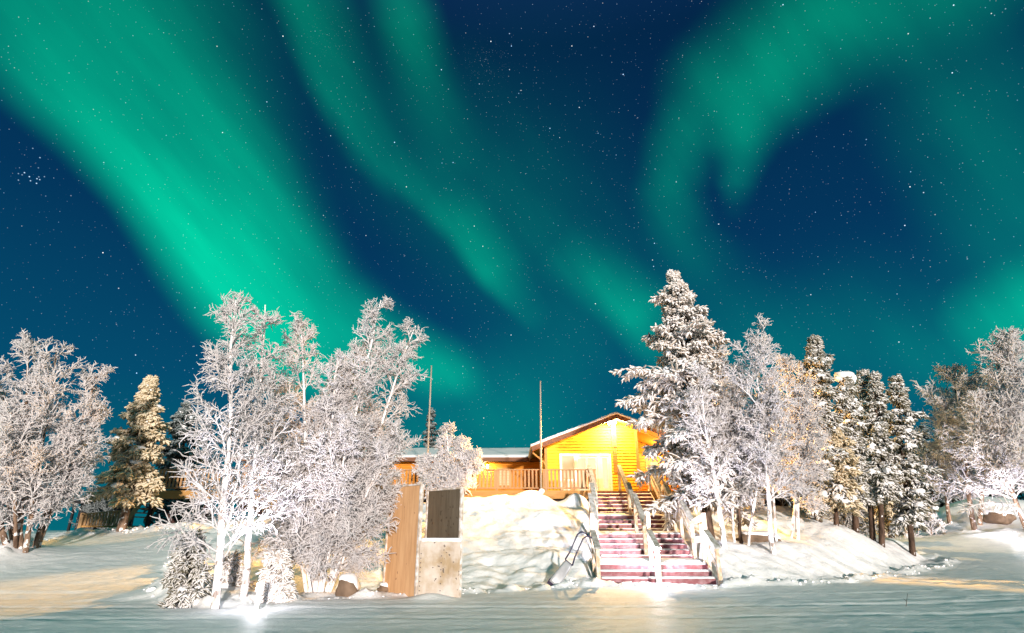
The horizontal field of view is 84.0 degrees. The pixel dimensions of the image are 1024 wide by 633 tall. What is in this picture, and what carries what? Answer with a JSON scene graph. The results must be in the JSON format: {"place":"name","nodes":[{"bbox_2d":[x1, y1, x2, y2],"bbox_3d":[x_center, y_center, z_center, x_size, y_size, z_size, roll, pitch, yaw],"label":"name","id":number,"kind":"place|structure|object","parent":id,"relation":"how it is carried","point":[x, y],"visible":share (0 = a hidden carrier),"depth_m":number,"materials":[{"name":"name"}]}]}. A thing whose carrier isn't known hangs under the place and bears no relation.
{"place":"outdoors","nodes":[
{"label":"outdoors","id":0,"kind":"place"},
{"bbox_2d":[0,522,1023,632],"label":"snow ground","id":1,"kind":"structure","parent":0,"point":[83,582],"depth_m":11.59,"materials":[{"name":"white snow"}]},
{"bbox_2d":[20,360,117,547],"bbox_3d":[-14.233,4.334,18.454,2.133,6.093,2.179,0,-21,0],"label":"birch tree","id":2,"kind":"object","parent":1,"relation":"on","point":[71,483],"visible":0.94,"depth_m":18.21,"materials":[{"name":"white plant"}]},
{"bbox_2d":[82,375,171,531],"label":"pine tree","id":3,"kind":"object","parent":1,"relation":"on","point":[131,476],"visible":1,"depth_m":22.48,"materials":[{"name":"green plant"}]},
{"bbox_2d":[146,290,299,608],"bbox_3d":[-5.860,2.575,12.380,2.759,7.002,2.367,0,-21,0],"label":"birch tree","id":4,"kind":"object","parent":1,"relation":"on","point":[226,378],"visible":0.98,"depth_m":11.91,"materials":[{"name":"white plant"}]},
{"bbox_2d":[254,582,263,608],"bbox_3d":[-4.822,5.401,10.789,0.123,0.660,0.123,0,-21,0],"label":"path lamp","id":5,"kind":"object","parent":1,"relation":"on","point":[259,588],"visible":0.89,"depth_m":10.80,"materials":[{"name":"white glass"}]},
{"bbox_2d":[30,522,952,605],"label":"snow clods","id":6,"kind":"object","parent":1,"relation":"on","point":[373,592],"visible":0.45,"depth_m":15.40,"materials":[{"name":"white snow"}]},
{"bbox_2d":[877,532,905,538],"bbox_3d":[18.596,10.588,28.059,1.442,1.366,1.428,0,-21,0],"label":"frosted shrub","id":7,"kind":"object","parent":1,"relation":"on","point":[886,535],"visible":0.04,"depth_m":27.81,"materials":[{"name":"white plant"}]},
{"bbox_2d":[932,326,1023,528],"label":"birch tree","id":8,"kind":"object","parent":1,"relation":"on","point":[996,441],"visible":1,"depth_m":30.31,"materials":[{"name":"white plant"}]},
{"bbox_2d":[957,495,1023,518],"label":"bent sapling","id":9,"kind":"object","parent":1,"relation":"on","point":[985,505],"visible":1,"depth_m":27.32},
{"bbox_2d":[0,490,1023,600],"bbox_3d":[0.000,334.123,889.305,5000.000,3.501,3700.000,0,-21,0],"label":"snow ground","id":10,"kind":"structure","parent":0,"point":[524,539],"depth_m":19.09,"materials":[{"name":"white snow"}]},
{"bbox_2d":[0,328,87,552],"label":"birch clump","id":11,"kind":"object","parent":10,"relation":"on","point":[18,435],"visible":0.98,"depth_m":17.44,"materials":[{"name":"white plant"}]},
{"bbox_2d":[68,486,111,528],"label":"frosted shrub","id":12,"kind":"object","parent":10,"relation":"on","point":[92,504],"visible":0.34,"depth_m":56.73,"materials":[{"name":"grey plant"}]},
{"bbox_2d":[84,496,117,528],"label":"frosted shrub","id":13,"kind":"object","parent":10,"relation":"on","point":[102,506],"visible":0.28,"depth_m":54.53,"materials":[{"name":"grey plant"}]},
{"bbox_2d":[66,500,136,530],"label":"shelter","id":14,"kind":"object","parent":10,"relation":"on","point":[130,523],"visible":0.11,"depth_m":58.71,"materials":[{"name":"brown wood"}]},
{"bbox_2d":[77,500,162,528],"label":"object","id":15,"kind":"structure","parent":10,"relation":"on","point":[83,520],"depth_m":24.72,"materials":[{"name":"brown wood"}]},
{"bbox_2d":[141,401,212,524],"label":"spruce tree","id":16,"kind":"object","parent":10,"relation":"on","point":[178,427],"visible":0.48,"depth_m":29.77,"materials":[{"name":"green plant"}]},
{"bbox_2d":[156,527,214,608],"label":"spruce sapling","id":17,"kind":"object","parent":10,"relation":"on","point":[183,582],"visible":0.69,"depth_m":11.39,"materials":[{"name":"white plant"}]},
{"bbox_2d":[208,549,256,588],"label":"spruce sapling","id":18,"kind":"object","parent":10,"relation":"on","point":[232,571],"visible":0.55,"depth_m":12.55,"materials":[{"name":"white plant"}]},
{"bbox_2d":[207,304,306,598],"bbox_3d":[-5.731,2.833,13.021,1.837,6.688,1.935,11,-23,-28],"label":"birch tree","id":19,"kind":"object","parent":10,"relation":"on","point":[271,404],"visible":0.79,"depth_m":12.98,"materials":[{"name":"white plant"}]},
{"bbox_2d":[254,547,298,603],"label":"spruce sapling","id":20,"kind":"object","parent":10,"relation":"on","point":[277,575],"visible":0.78,"depth_m":11.85,"materials":[{"name":"white plant"}]},
{"bbox_2d":[234,294,430,592],"bbox_3d":[-4.555,2.955,14.424,4.908,7.601,2.974,0,-21,0],"label":"birch clump","id":21,"kind":"object","parent":10,"relation":"on","point":[336,509],"visible":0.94,"depth_m":13.72,"materials":[{"name":"white plant"}]},
{"bbox_2d":[335,573,359,596],"bbox_3d":[-3.700,6.158,12.880,0.510,0.650,0.699,0,-21,0],"label":"rock","id":22,"kind":"object","parent":10,"relation":"on","point":[348,584],"visible":0.77,"depth_m":12.65,"materials":[{"name":"brown stone"}]},
{"bbox_2d":[377,582,387,591],"bbox_3d":[-3.023,6.444,13.539,0.362,0.290,0.490,0,-21,0],"label":"rock","id":23,"kind":"object","parent":10,"relation":"on","point":[382,587],"visible":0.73,"depth_m":13.38,"materials":[{"name":"brown stone"}]},
{"bbox_2d":[382,483,463,597],"bbox_3d":[-2.091,5.317,13.420,0.763,2.594,2.072,19,-28,-41],"label":"plywood screen","id":24,"kind":"object","parent":10,"relation":"on","point":[429,562],"visible":0.98,"depth_m":13.23,"materials":[{"name":"brown wood"}]},
{"bbox_2d":[423,365,431,498],"bbox_3d":[-3.759,5.129,25.871,0.300,6.030,0.236,0,-21,0],"label":"flagpole","id":25,"kind":"object","parent":10,"relation":"on","point":[428,424],"visible":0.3,"depth_m":26.01,"materials":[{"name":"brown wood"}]},
{"bbox_2d":[423,408,441,447],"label":"spruce tree","id":26,"kind":"object","parent":10,"relation":"on","point":[432,443],"visible":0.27,"depth_m":45.40,"materials":[{"name":"grey plant"}]},
{"bbox_2d":[411,420,484,498],"bbox_3d":[-2.627,6.099,23.811,3.144,3.449,2.043,0,-21,0],"label":"frosted shrub","id":27,"kind":"object","parent":10,"relation":"on","point":[448,470],"visible":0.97,"depth_m":23.52,"materials":[{"name":"white plant"}]},
{"bbox_2d":[230,412,684,512],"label":"lodge","id":28,"kind":"structure","parent":10,"relation":"on","point":[604,446],"depth_m":29.04,"materials":[{"name":"yellow wood"}]},
{"bbox_2d":[497,468,511,486],"bbox_3d":[-0.440,9.197,32.601,0.881,1.050,0.024,0,-21,0],"label":"window","id":29,"kind":"structure","parent":28,"relation":"in","point":[497,468],"depth_m":32.59,"materials":[{"name":"yellow glass"}]},
{"bbox_2d":[576,456,598,490],"bbox_3d":[3.772,7.951,28.505,1.064,1.880,0.060,0,-21,0],"label":"door","id":30,"kind":"structure","parent":28,"relation":"in","point":[582,462],"depth_m":28.66,"materials":[{"name":"grey"}]},
{"bbox_2d":[600,456,610,490],"bbox_3d":[4.678,7.951,28.505,0.427,1.880,0.060,0,-21,0],"label":"side door","id":31,"kind":"structure","parent":28,"relation":"in","point":[605,473],"depth_m":28.52,"materials":[{"name":"grey"}]},
{"bbox_2d":[645,458,661,489],"bbox_3d":[7.731,8.701,30.741,0.900,2.030,0.052,0,-21,0],"label":"porch door","id":32,"kind":"structure","parent":28,"relation":"in","point":[647,462],"depth_m":30.99,"materials":[{"name":"yellow wood"}]},
{"bbox_2d":[145,469,788,526],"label":"terrace","id":33,"kind":"structure","parent":10,"relation":"on","point":[557,495],"depth_m":25.26,"materials":[{"name":"brown wood"}]},
{"bbox_2d":[538,381,544,494],"bbox_3d":[1.287,5.628,25.683,0.300,5.606,0.236,0,-21,0],"label":"flagpole","id":34,"kind":"object","parent":10,"relation":"on","point":[541,490],"visible":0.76,"depth_m":25.52,"materials":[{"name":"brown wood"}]},
{"bbox_2d":[547,531,591,585],"bbox_3d":[1.540,6.575,15.363,1.386,1.473,0.297,9,-23,-23],"label":"snow scoop","id":35,"kind":"object","parent":10,"relation":"on","point":[560,573],"visible":0.96,"depth_m":15.15,"materials":[{"name":"silver metal"}]},
{"bbox_2d":[587,465,722,585],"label":"staircase","id":36,"kind":"structure","parent":10,"relation":"on","point":[631,540],"depth_m":18.41,"materials":[{"name":"red paint"}]},
{"bbox_2d":[654,559,659,582],"bbox_3d":[3.902,6.964,15.276,0.123,0.820,0.123,0,-21,0],"label":"post","id":37,"kind":"object","parent":10,"relation":"on","point":[656,564],"visible":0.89,"depth_m":15.30,"materials":[{"name":"white wood"}]},
{"bbox_2d":[608,269,781,539],"bbox_3d":[6.915,2.875,21.502,5.075,10.697,5.566,16,-26,-37],"label":"spruce tree","id":38,"kind":"object","parent":10,"relation":"on","point":[682,318],"visible":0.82,"depth_m":21.10,"materials":[{"name":"white plant"}]},
{"bbox_2d":[675,356,746,548],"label":"birch tree","id":39,"kind":"object","parent":10,"relation":"on","point":[705,427],"visible":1,"depth_m":19.02,"materials":[{"name":"white plant"}]},
{"bbox_2d":[697,343,744,437],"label":"birch tree","id":40,"kind":"object","parent":10,"relation":"on","point":[724,350],"visible":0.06,"depth_m":27.44,"materials":[{"name":"white plant"}]},
{"bbox_2d":[712,357,757,543],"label":"birch tree","id":41,"kind":"object","parent":10,"relation":"on","point":[734,397],"visible":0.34,"depth_m":20.54,"materials":[{"name":"white plant"}]},
{"bbox_2d":[727,459,765,510],"bbox_3d":[9.386,6.811,24.208,3.062,2.962,2.449,-5,-21,13],"label":"frosted shrub","id":42,"kind":"object","parent":10,"relation":"on","point":[759,504],"visible":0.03,"depth_m":23.40,"materials":[{"name":"white plant"}]},
{"bbox_2d":[701,387,799,544],"bbox_3d":[8.005,5.024,19.261,3.258,5.326,2.661,0,-21,0],"label":"birch tree","id":43,"kind":"object","parent":10,"relation":"on","point":[744,495],"visible":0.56,"depth_m":19.15,"materials":[{"name":"white plant"}]},
{"bbox_2d":[715,460,787,506],"bbox_3d":[10.781,6.927,24.744,4.374,3.158,2.463,0,-21,0],"label":"frosted shrub","id":44,"kind":"object","parent":10,"relation":"on","point":[762,492],"visible":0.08,"depth_m":24.25,"materials":[{"name":"white plant"}]},
{"bbox_2d":[735,531,781,542],"bbox_3d":[8.461,7.715,19.771,1.575,0.510,1.109,0,-21,0],"label":"snow-covered bench","id":45,"kind":"object","parent":10,"relation":"on","point":[759,536],"visible":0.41,"depth_m":19.38,"materials":[{"name":"white"}]},
{"bbox_2d":[713,328,815,554],"bbox_3d":[8.487,3.921,19.136,2.904,7.766,2.644,0,-21,0],"label":"birch tree","id":46,"kind":"object","parent":10,"relation":"on","point":[764,458],"visible":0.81,"depth_m":19.01,"materials":[{"name":"white plant"}]},
{"bbox_2d":[752,313,780,541],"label":"bare birch","id":47,"kind":"object","parent":10,"relation":"on","point":[772,487],"visible":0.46,"depth_m":21.27,"materials":[{"name":"white plant"}]},
{"bbox_2d":[765,437,801,507],"bbox_3d":[12.354,6.850,25.290,3.633,3.401,2.749,0,-21,0],"label":"frosted shrub","id":48,"kind":"object","parent":10,"relation":"on","point":[786,502],"visible":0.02,"depth_m":24.85,"materials":[{"name":"brown plant"}]},
{"bbox_2d":[754,354,834,539],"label":"birch tree","id":49,"kind":"object","parent":10,"relation":"on","point":[809,454],"visible":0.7,"depth_m":20.76,"materials":[{"name":"white plant"}]},
{"bbox_2d":[784,334,864,522],"bbox_3d":[12.333,4.444,23.549,2.879,7.889,3.055,-17,-27,38],"label":"spruce tree","id":50,"kind":"object","parent":10,"relation":"on","point":[816,359],"visible":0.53,"depth_m":23.24,"materials":[{"name":"white plant"}]},
{"bbox_2d":[807,426,867,525],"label":"spruce tree","id":51,"kind":"object","parent":10,"relation":"on","point":[845,470],"visible":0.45,"depth_m":21.96,"materials":[{"name":"white plant"}]},
{"bbox_2d":[823,506,877,536],"bbox_3d":[14.900,8.903,25.715,2.952,2.923,2.717,-17,-26,38],"label":"frosted shrub","id":52,"kind":"object","parent":10,"relation":"on","point":[845,520],"visible":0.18,"depth_m":25.17,"materials":[{"name":"white plant"}]},
{"bbox_2d":[833,371,888,532],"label":"spruce tree","id":53,"kind":"object","parent":10,"relation":"on","point":[851,408],"visible":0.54,"depth_m":23.45,"materials":[{"name":"white plant"}]},
{"bbox_2d":[854,369,885,540],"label":"spruce tree","id":54,"kind":"object","parent":10,"relation":"on","point":[861,381],"visible":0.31,"depth_m":24.91,"materials":[{"name":"white plant"}]},
{"bbox_2d":[862,371,906,547],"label":"spruce tree","id":55,"kind":"object","parent":10,"relation":"on","point":[891,488],"visible":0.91,"depth_m":23.98,"materials":[{"name":"white plant"}]},
{"bbox_2d":[863,501,919,537],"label":"tree","id":56,"kind":"object","parent":10,"relation":"on","point":[888,511],"visible":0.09,"depth_m":26.13,"materials":[{"name":"plant"}]},
{"bbox_2d":[903,530,917,536],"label":"frosted shrub","id":57,"kind":"object","parent":10,"relation":"on","point":[906,532],"visible":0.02,"depth_m":31.72,"materials":[{"name":"white plant"}]},
{"bbox_2d":[876,373,945,555],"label":"spruce tree","id":58,"kind":"object","parent":10,"relation":"on","point":[911,512],"visible":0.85,"depth_m":23.97,"materials":[{"name":"white plant"}]},
{"bbox_2d":[915,424,934,491],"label":"spruce tree","id":59,"kind":"object","parent":10,"relation":"on","point":[923,427],"visible":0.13,"depth_m":47.18,"materials":[{"name":"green plant"}]},
{"bbox_2d":[917,512,948,534],"bbox_3d":[23.373,11.627,31.881,1.655,1.517,1.408,10,-23,-24],"label":"frosted shrub","id":60,"kind":"object","parent":10,"relation":"on","point":[932,522],"visible":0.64,"depth_m":31.77,"materials":[{"name":"white plant"}]},
{"bbox_2d":[916,476,957,510],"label":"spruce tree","id":61,"kind":"object","parent":10,"relation":"on","point":[940,503],"visible":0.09,"depth_m":41.35,"materials":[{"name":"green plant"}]},
{"bbox_2d":[905,439,978,523],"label":"birch tree","id":62,"kind":"object","parent":10,"relation":"on","point":[926,458],"visible":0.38,"depth_m":33.51,"materials":[{"name":"white plant"}]},
{"bbox_2d":[910,362,1019,529],"bbox_3d":[26.802,7.352,33.138,6.826,9.931,4.872,0,-21,0],"label":"birch tree","id":63,"kind":"object","parent":10,"relation":"on","point":[963,382],"visible":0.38,"depth_m":33.46,"materials":[{"name":"white plant"}]},
{"bbox_2d":[975,466,1010,497],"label":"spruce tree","id":64,"kind":"object","parent":10,"relation":"on","point":[990,495],"depth_m":54.76,"materials":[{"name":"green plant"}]},
{"bbox_2d":[983,509,1016,524],"bbox_3d":[26.900,11.097,31.385,1.483,0.894,1.590,0,-21,0],"label":"rock","id":65,"kind":"object","parent":10,"relation":"on","point":[995,517],"visible":0.93,"depth_m":30.95,"materials":[{"name":"brown stone"}]},
{"bbox_2d":[1008,483,1023,500],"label":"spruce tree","id":66,"kind":"object","parent":10,"relation":"on","point":[1020,494],"visible":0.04,"depth_m":57.63,"materials":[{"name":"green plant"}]},
{"bbox_2d":[0,0,1023,530],"label":"sky","id":67,"kind":"structure","parent":0,"point":[520,179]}
]}

